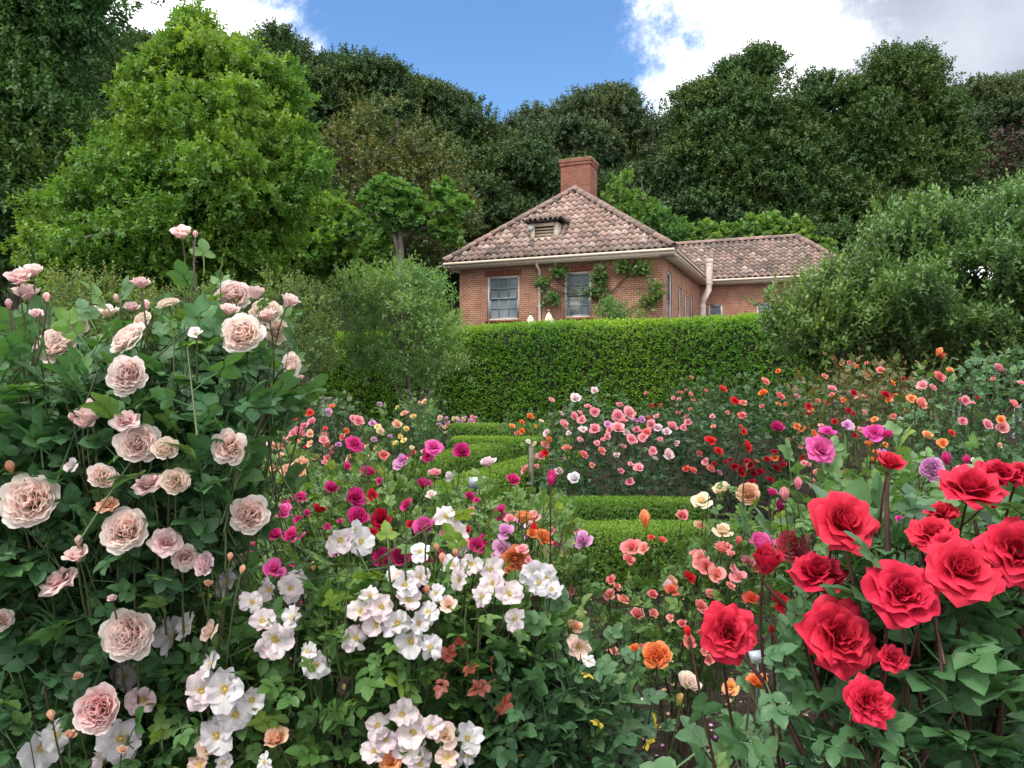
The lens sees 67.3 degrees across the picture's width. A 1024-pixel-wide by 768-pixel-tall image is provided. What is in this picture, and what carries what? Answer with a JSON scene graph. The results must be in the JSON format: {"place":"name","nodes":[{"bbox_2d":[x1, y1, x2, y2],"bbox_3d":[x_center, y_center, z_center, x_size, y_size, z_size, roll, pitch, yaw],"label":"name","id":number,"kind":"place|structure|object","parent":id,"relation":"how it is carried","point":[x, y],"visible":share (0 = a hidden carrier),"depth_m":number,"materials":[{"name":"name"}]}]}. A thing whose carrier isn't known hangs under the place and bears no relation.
{"place":"outdoors","nodes":[
{"label":"outdoors","id":0,"kind":"place"},
{"bbox_2d":[0,268,1023,767],"bbox_3d":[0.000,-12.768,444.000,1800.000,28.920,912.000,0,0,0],"label":"ground","id":1,"kind":"structure","parent":0,"point":[742,698],"depth_m":10.73,"materials":[{"name":"soil"}]},
{"bbox_2d":[0,151,156,334],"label":"dark tree","id":2,"kind":"object","parent":1,"relation":"on","point":[3,301],"visible":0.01,"depth_m":26.34,"materials":[{"name":"green plant"}]},
{"bbox_2d":[0,0,167,384],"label":"tall tree","id":3,"kind":"object","parent":1,"relation":"on","point":[36,32],"visible":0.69,"depth_m":21.19,"materials":[{"name":"green plant"}]},
{"bbox_2d":[10,252,172,400],"bbox_3d":[-5.735,-0.116,10.336,2.725,3.294,2.011,0,0,0],"label":"tipped shrub","id":4,"kind":"object","parent":1,"relation":"on","point":[67,293],"visible":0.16,"depth_m":10.19,"materials":[{"name":"green plant"}]},
{"bbox_2d":[0,588,206,767],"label":"rose bush","id":5,"kind":"object","parent":1,"relation":"on","point":[17,726],"visible":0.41,"depth_m":1.70,"materials":[{"name":"green plant"}]},
{"bbox_2d":[4,573,261,683],"bbox_3d":[-2.575,1.405,4.376,2.297,0.577,0.557,0,0,-20],"label":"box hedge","id":6,"kind":"object","parent":1,"relation":"on","point":[210,595],"depth_m":4.47,"materials":[{"name":"green plant"}]},
{"bbox_2d":[0,11,282,297],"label":"oak tree","id":7,"kind":"object","parent":1,"relation":"on","point":[141,41],"visible":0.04,"depth_m":50.56,"materials":[{"name":"green plant"}]},
{"bbox_2d":[0,224,327,767],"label":"rose bush","id":8,"kind":"object","parent":1,"relation":"on","point":[110,432],"visible":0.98,"depth_m":1.64,"materials":[{"name":"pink plant"}]},
{"bbox_2d":[0,0,343,312],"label":"plane tree","id":9,"kind":"object","parent":1,"relation":"on","point":[211,131],"visible":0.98,"depth_m":15.48,"materials":[{"name":"green plant"}]},
{"bbox_2d":[143,263,345,395],"bbox_3d":[-4.731,-0.377,13.290,3.727,3.519,2.109,0,0,0],"label":"tipped shrub","id":10,"kind":"object","parent":1,"relation":"on","point":[316,325],"visible":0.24,"depth_m":13.26,"materials":[{"name":"green plant"}]},
{"bbox_2d":[260,430,333,655],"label":"rose bush","id":11,"kind":"object","parent":1,"relation":"on","point":[300,458],"visible":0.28,"depth_m":3.96,"materials":[{"name":"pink plant"}]},
{"bbox_2d":[16,502,579,767],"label":"rose bush","id":12,"kind":"object","parent":1,"relation":"on","point":[388,712],"visible":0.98,"depth_m":1.69,"materials":[{"name":"white plant"}]},
{"bbox_2d":[271,275,343,439],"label":"tipped shrub","id":13,"kind":"object","parent":1,"relation":"on","point":[323,308],"visible":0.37,"depth_m":16.20,"materials":[{"name":"green plant"}]},
{"bbox_2d":[263,387,367,478],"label":"rose bush","id":14,"kind":"object","parent":1,"relation":"on","point":[325,414],"visible":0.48,"depth_m":7.26,"materials":[{"name":"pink plant"}]},
{"bbox_2d":[273,190,373,357],"bbox_3d":[-6.425,-2.774,25.288,4.289,7.404,2.719,0,0,0],"label":"pollarded tree","id":15,"kind":"object","parent":1,"relation":"on","point":[330,241],"visible":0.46,"depth_m":24.96,"materials":[{"name":"green plant"}]},
{"bbox_2d":[319,397,331,490],"bbox_3d":[-2.679,0.893,11.000,0.180,1.413,0.180,0,0,0],"label":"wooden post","id":16,"kind":"object","parent":1,"relation":"on","point":[330,398],"visible":0.25,"depth_m":10.95,"materials":[{"name":"brown wood"}]},
{"bbox_2d":[251,508,408,573],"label":"box hedge","id":17,"kind":"object","parent":1,"relation":"on","point":[286,542],"visible":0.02,"depth_m":6.63,"materials":[{"name":"green plant"}]},
{"bbox_2d":[242,16,431,304],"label":"oak tree","id":18,"kind":"object","parent":1,"relation":"on","point":[338,80],"visible":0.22,"depth_m":47.42,"materials":[{"name":"green plant"}]},
{"bbox_2d":[338,390,442,508],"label":"rose bush","id":19,"kind":"object","parent":1,"relation":"on","point":[384,454],"visible":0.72,"depth_m":9.15,"materials":[{"name":"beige plant"}]},
{"bbox_2d":[307,90,494,327],"bbox_3d":[-5.487,-7.219,35.651,8.943,12.854,5.322,0,0,15],"label":"bronze tree","id":20,"kind":"object","parent":1,"relation":"on","point":[432,162],"visible":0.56,"depth_m":35.19,"materials":[{"name":"green plant"}]},
{"bbox_2d":[323,250,486,430],"bbox_3d":[-2.598,-0.989,18.087,4.029,4.466,2.628,0,0,0],"label":"ornamental tree","id":21,"kind":"object","parent":1,"relation":"on","point":[407,306],"visible":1,"depth_m":17.93,"materials":[{"name":"green plant"}]},
{"bbox_2d":[348,171,476,327],"bbox_3d":[-3.174,-2.834,24.388,4.091,7.768,1.642,0,0,0],"label":"pollarded tree","id":22,"kind":"object","parent":1,"relation":"on","point":[397,205],"visible":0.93,"depth_m":24.09,"materials":[{"name":"green plant"}]},
{"bbox_2d":[240,435,595,766],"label":"rose bush","id":23,"kind":"object","parent":1,"relation":"on","point":[377,509],"visible":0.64,"depth_m":3.03,"materials":[{"name":"green plant"}]},
{"bbox_2d":[386,388,453,454],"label":"rose bush","id":24,"kind":"object","parent":1,"relation":"on","point":[440,416],"visible":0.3,"depth_m":11.41,"materials":[{"name":"green plant"}]},
{"bbox_2d":[334,441,514,507],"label":"box hedge","id":25,"kind":"object","parent":1,"relation":"on","point":[447,460],"visible":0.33,"depth_m":11.07,"materials":[{"name":"green plant"}]},
{"bbox_2d":[403,64,516,276],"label":"oak tree","id":26,"kind":"object","parent":1,"relation":"on","point":[450,106],"visible":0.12,"depth_m":52.52,"materials":[{"name":"green plant"}]},
{"bbox_2d":[436,409,484,441],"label":"rose bush","id":27,"kind":"object","parent":1,"relation":"on","point":[472,418],"visible":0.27,"depth_m":16.01,"materials":[{"name":"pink plant"}]},
{"bbox_2d":[469,476,485,556],"bbox_3d":[-0.180,1.092,4.016,0.090,1.216,0.033,0,0,0],"label":"plant label","id":28,"kind":"object","parent":1,"relation":"on","point":[472,480],"visible":0.25,"depth_m":4.02,"materials":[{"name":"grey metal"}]},
{"bbox_2d":[401,130,560,287],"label":"oak tree","id":29,"kind":"object","parent":1,"relation":"on","point":[510,180],"visible":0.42,"depth_m":44.38,"materials":[{"name":"green plant"}]},
{"bbox_2d":[396,448,586,524],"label":"box hedge","id":30,"kind":"object","parent":1,"relation":"on","point":[500,471],"visible":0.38,"depth_m":9.53,"materials":[{"name":"green plant"}]},
{"bbox_2d":[408,489,581,599],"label":"rose bush","id":31,"kind":"object","parent":1,"relation":"on","point":[513,505],"visible":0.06,"depth_m":4.49,"materials":[{"name":"green plant"}]},
{"bbox_2d":[445,421,569,446],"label":"box hedge","id":32,"kind":"object","parent":1,"relation":"on","point":[477,429],"visible":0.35,"depth_m":15.19,"materials":[{"name":"green plant"}]},
{"bbox_2d":[447,434,573,459],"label":"box hedge","id":33,"kind":"object","parent":1,"relation":"on","point":[515,446],"visible":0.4,"depth_m":13.04,"materials":[{"name":"green plant"}]},
{"bbox_2d":[496,406,553,436],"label":"rose bush","id":34,"kind":"object","parent":1,"relation":"on","point":[521,431],"visible":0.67,"depth_m":13.87,"materials":[{"name":"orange plant"}]},
{"bbox_2d":[526,312,533,327],"bbox_3d":[0.613,-0.716,24.900,0.375,3.228,0.394,0,0,0],"label":"folded parasol","id":35,"kind":"object","parent":1,"relation":"on","point":[530,317],"visible":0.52,"depth_m":24.83,"materials":[{"name":"fabric"}]},
{"bbox_2d":[529,444,533,498],"bbox_3d":[0.246,1.213,9.800,0.060,0.894,0.060,0,0,0],"label":"wooden stake","id":36,"kind":"object","parent":1,"relation":"on","point":[531,459],"visible":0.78,"depth_m":9.77,"materials":[{"name":"grey wood"}]},
{"bbox_2d":[473,474,604,635],"bbox_3d":[0.093,0.993,2.687,0.475,1.355,0.472,0,0,0],"label":"rose bush","id":37,"kind":"object","parent":1,"relation":"on","point":[517,554],"visible":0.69,"depth_m":2.63,"materials":[{"name":"green plant"}]},
{"bbox_2d":[520,413,569,493],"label":"rose bush","id":38,"kind":"object","parent":1,"relation":"on","point":[541,454],"visible":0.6,"depth_m":9.82,"materials":[{"name":"green plant"}]},
{"bbox_2d":[290,594,807,767],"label":"leaf litter","id":39,"kind":"object","parent":1,"relation":"on","point":[663,689],"visible":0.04,"depth_m":4.11,"materials":[{"name":"brown plant"}]},
{"bbox_2d":[545,309,552,322],"bbox_3d":[1.206,-0.759,24.900,0.375,3.315,0.394,0,0,0],"label":"folded parasol","id":40,"kind":"object","parent":1,"relation":"on","point":[549,316],"visible":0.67,"depth_m":24.82,"materials":[{"name":"fabric"}]},
{"bbox_2d":[538,475,594,637],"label":"rose bush","id":41,"kind":"object","parent":1,"relation":"on","point":[548,551],"visible":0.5,"depth_m":2.08,"materials":[{"name":"green plant"}]},
{"bbox_2d":[318,312,828,434],"bbox_3d":[0.930,-0.086,20.411,13.895,3.464,1.710,0,0,22],"label":"tall hedge","id":42,"kind":"object","parent":1,"relation":"on","point":[536,367],"visible":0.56,"depth_m":19.49,"materials":[{"name":"green plant"}]},
{"bbox_2d":[493,78,661,197],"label":"oak tree","id":43,"kind":"object","parent":1,"relation":"on","point":[604,126],"visible":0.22,"depth_m":54.47,"materials":[{"name":"green plant"}]},
{"bbox_2d":[429,583,767,767],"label":"rose bush","id":44,"kind":"object","parent":1,"relation":"on","point":[565,724],"visible":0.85,"depth_m":1.84,"materials":[{"name":"green plant"}]},
{"bbox_2d":[527,383,700,498],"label":"rose bush","id":45,"kind":"object","parent":1,"relation":"on","point":[620,427],"visible":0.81,"depth_m":8.44,"materials":[{"name":"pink plant"}]},
{"bbox_2d":[592,293,650,324],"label":"pale shrub","id":46,"kind":"object","parent":1,"relation":"on","point":[613,313],"visible":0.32,"depth_m":24.38,"materials":[{"name":"green plant"}]},
{"bbox_2d":[545,494,710,546],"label":"box hedge","id":47,"kind":"object","parent":1,"relation":"on","point":[606,508],"visible":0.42,"depth_m":7.75,"materials":[{"name":"green plant"}]},
{"bbox_2d":[442,156,849,329],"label":"brick house","id":48,"kind":"structure","parent":1,"relation":"on","point":[578,227],"depth_m":30.10,"materials":[{"name":"brick"}]},
{"bbox_2d":[485,275,520,322],"bbox_3d":[-0.328,-3.310,30.042,1.480,1.800,0.637,0,0,9],"label":"window","id":49,"kind":"structure","parent":48,"relation":"in","point":[502,291],"depth_m":30.03,"materials":[{"name":"glass"}]},
{"bbox_2d":[562,271,592,319],"bbox_3d":[2.480,-3.310,28.898,1.194,1.800,0.518,0,0,12],"label":"window","id":50,"kind":"structure","parent":48,"relation":"in","point":[579,308],"depth_m":28.90,"materials":[{"name":"glass"}]},
{"bbox_2d":[530,257,669,315],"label":"wall vine","id":51,"kind":"object","parent":48,"relation":"attached to","point":[639,266],"depth_m":28.07,"materials":[{"name":"green plant"}]},
{"bbox_2d":[667,271,670,319],"bbox_3d":[5.785,-3.075,28.781,0.401,2.250,0.988,0,0,6],"label":"window","id":52,"kind":"structure","parent":48,"relation":"in","point":[668,273],"depth_m":29.12,"materials":[{"name":"glass"}]},
{"bbox_2d":[678,288,679,317],"bbox_3d":[6.629,-2.900,30.817,0.100,1.900,0.700,0,0,22],"label":"window","id":53,"kind":"structure","parent":48,"relation":"in","point":[678,288],"depth_m":31.02,"materials":[{"name":"paint"}]},
{"bbox_2d":[684,292,685,316],"bbox_3d":[7.158,-2.900,32.113,0.100,1.900,0.700,0,0,22],"label":"window","id":54,"kind":"structure","parent":48,"relation":"in","point":[684,292],"depth_m":32.32,"materials":[{"name":"paint"}]},
{"bbox_2d":[690,295,691,317],"bbox_3d":[7.725,-2.900,33.502,0.100,1.900,0.700,0,0,22],"label":"window","id":55,"kind":"structure","parent":48,"relation":"in","point":[690,295],"depth_m":33.71,"materials":[{"name":"paint"}]},
{"bbox_2d":[708,304,722,316],"bbox_3d":[9.440,-3.200,35.672,0.656,1.000,0.264,0,0,10],"label":"window","id":56,"kind":"structure","parent":48,"relation":"in","point":[713,309],"depth_m":35.67,"materials":[{"name":"glass"}]},
{"bbox_2d":[757,302,772,319],"bbox_3d":[11.454,-3.200,34.850,0.704,1.000,0.284,0,0,9],"label":"window","id":57,"kind":"structure","parent":48,"relation":"in","point":[763,304],"depth_m":34.87,"materials":[{"name":"glass"}]},
{"bbox_2d":[600,168,697,241],"bbox_3d":[7.049,-6.724,40.337,5.474,9.248,2.420,0,0,0],"label":"young tree","id":58,"kind":"object","parent":1,"relation":"on","point":[632,205],"visible":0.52,"depth_m":39.99,"materials":[{"name":"green plant"}]},
{"bbox_2d":[634,108,681,164],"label":"oak tree","id":59,"kind":"object","parent":1,"relation":"on","point":[657,136],"visible":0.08,"depth_m":63.41,"materials":[{"name":"green plant"}]},
{"bbox_2d":[568,462,799,767],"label":"rose bush","id":60,"kind":"object","parent":1,"relation":"on","point":[736,567],"visible":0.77,"depth_m":2.83,"materials":[{"name":"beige plant"}]},
{"bbox_2d":[555,517,812,594],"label":"box hedge","id":61,"kind":"object","parent":1,"relation":"on","point":[610,536],"visible":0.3,"depth_m":6.18,"materials":[{"name":"green plant"}]},
{"bbox_2d":[636,369,743,471],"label":"rose bush","id":62,"kind":"object","parent":1,"relation":"on","point":[686,391],"visible":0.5,"depth_m":12.34,"materials":[{"name":"green plant"}]},
{"bbox_2d":[597,153,783,233],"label":"oak tree","id":63,"kind":"object","parent":1,"relation":"on","point":[677,190],"visible":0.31,"depth_m":46.87,"materials":[{"name":"green plant"}]},
{"bbox_2d":[655,670,789,763],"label":"fallen petals","id":64,"kind":"object","parent":1,"relation":"on","point":[710,724],"visible":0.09,"depth_m":3.53,"materials":[{"name":"plant"}]},
{"bbox_2d":[667,368,820,520],"bbox_3d":[2.695,0.718,8.853,2.054,1.810,1.468,0,0,-27],"label":"rose bush","id":65,"kind":"object","parent":1,"relation":"on","point":[747,445],"visible":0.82,"depth_m":8.63,"materials":[{"name":"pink plant"}]},
{"bbox_2d":[647,37,853,236],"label":"oak tree","id":66,"kind":"object","parent":1,"relation":"on","point":[736,128],"visible":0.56,"depth_m":46.72,"materials":[{"name":"green plant"}]},
{"bbox_2d":[748,650,761,734],"bbox_3d":[0.641,1.201,2.017,0.035,0.998,0.033,0,0,0],"label":"plant label","id":67,"kind":"object","parent":1,"relation":"on","point":[754,655],"visible":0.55,"depth_m":2.01,"materials":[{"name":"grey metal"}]},
{"bbox_2d":[686,209,839,254],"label":"lime shrub","id":68,"kind":"object","parent":1,"relation":"on","point":[774,222],"visible":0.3,"depth_m":40.95,"materials":[{"name":"green plant"}]},
{"bbox_2d":[711,655,823,767],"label":"rose bush","id":69,"kind":"object","parent":1,"relation":"on","point":[745,724],"visible":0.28,"depth_m":1.69,"materials":[{"name":"green plant"}]},
{"bbox_2d":[639,451,1023,767],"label":"rose bush","id":70,"kind":"object","parent":1,"relation":"on","point":[921,650],"visible":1,"depth_m":1.03,"materials":[{"name":"red plant"}]},
{"bbox_2d":[783,352,946,527],"bbox_3d":[3.386,0.686,7.309,1.898,1.975,1.177,0,0,-29],"label":"rose bush","id":71,"kind":"object","parent":1,"relation":"on","point":[856,390],"visible":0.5,"depth_m":7.12,"materials":[{"name":"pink plant"}]},
{"bbox_2d":[775,346,964,467],"bbox_3d":[4.593,0.546,9.719,2.547,2.072,1.241,0,0,0],"label":"rose bush","id":72,"kind":"object","parent":1,"relation":"on","point":[835,379],"visible":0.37,"depth_m":9.67,"materials":[{"name":"green plant"}]},
{"bbox_2d":[738,419,1023,762],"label":"rose bush","id":73,"kind":"object","parent":1,"relation":"on","point":[826,452],"visible":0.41,"depth_m":2.48,"materials":[{"name":"pink plant"}]},
{"bbox_2d":[743,166,1023,468],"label":"leafy shrub","id":74,"kind":"object","parent":1,"relation":"on","point":[900,280],"visible":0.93,"depth_m":10.60,"materials":[{"name":"green plant"}]},
{"bbox_2d":[778,36,997,219],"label":"oak tree","id":75,"kind":"object","parent":1,"relation":"on","point":[900,112],"visible":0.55,"depth_m":48.83,"materials":[{"name":"green plant"}]},
{"bbox_2d":[770,177,1015,309],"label":"oak tree","id":76,"kind":"object","parent":1,"relation":"on","point":[842,229],"visible":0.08,"depth_m":46.57,"materials":[{"name":"green plant"}]},
{"bbox_2d":[877,339,1023,531],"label":"rose bush","id":77,"kind":"object","parent":1,"relation":"on","point":[951,441],"visible":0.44,"depth_m":4.60,"materials":[{"name":"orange plant"}]},
{"bbox_2d":[948,70,1023,186],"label":"oak tree","id":78,"kind":"object","parent":1,"relation":"on","point":[1000,100],"visible":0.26,"depth_m":57.84,"materials":[{"name":"green plant"}]},
{"bbox_2d":[952,267,1020,437],"bbox_3d":[11.219,-0.837,18.371,1.428,4.274,3.824,0,0,36],"label":"garden canopy","id":79,"kind":"object","parent":1,"relation":"on","point":[1013,415],"depth_m":18.76,"materials":[{"name":"plant"}]},
{"bbox_2d":[976,117,1023,189],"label":"copper tree","id":80,"kind":"object","parent":1,"relation":"on","point":[1014,136],"visible":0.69,"depth_m":29.78,"materials":[{"name":"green plant"}]},
{"bbox_2d":[104,0,1023,172],"label":"sky","id":81,"kind":"structure","parent":0,"point":[510,52],"materials":[{"name":"blue"}]},
{"bbox_3d":[-6.439,0.466,22.800,0.440,1.168,0.400,0,0,0],"label":"brick pier","id":82,"kind":"object","parent":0,"visible":0},
{"bbox_2d":[302,377,318,409],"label":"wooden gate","id":83,"kind":"structure","parent":82,"relation":"attached to","point":[305,379],"depth_m":22.60,"materials":[{"name":"brown wood"}]}
]}

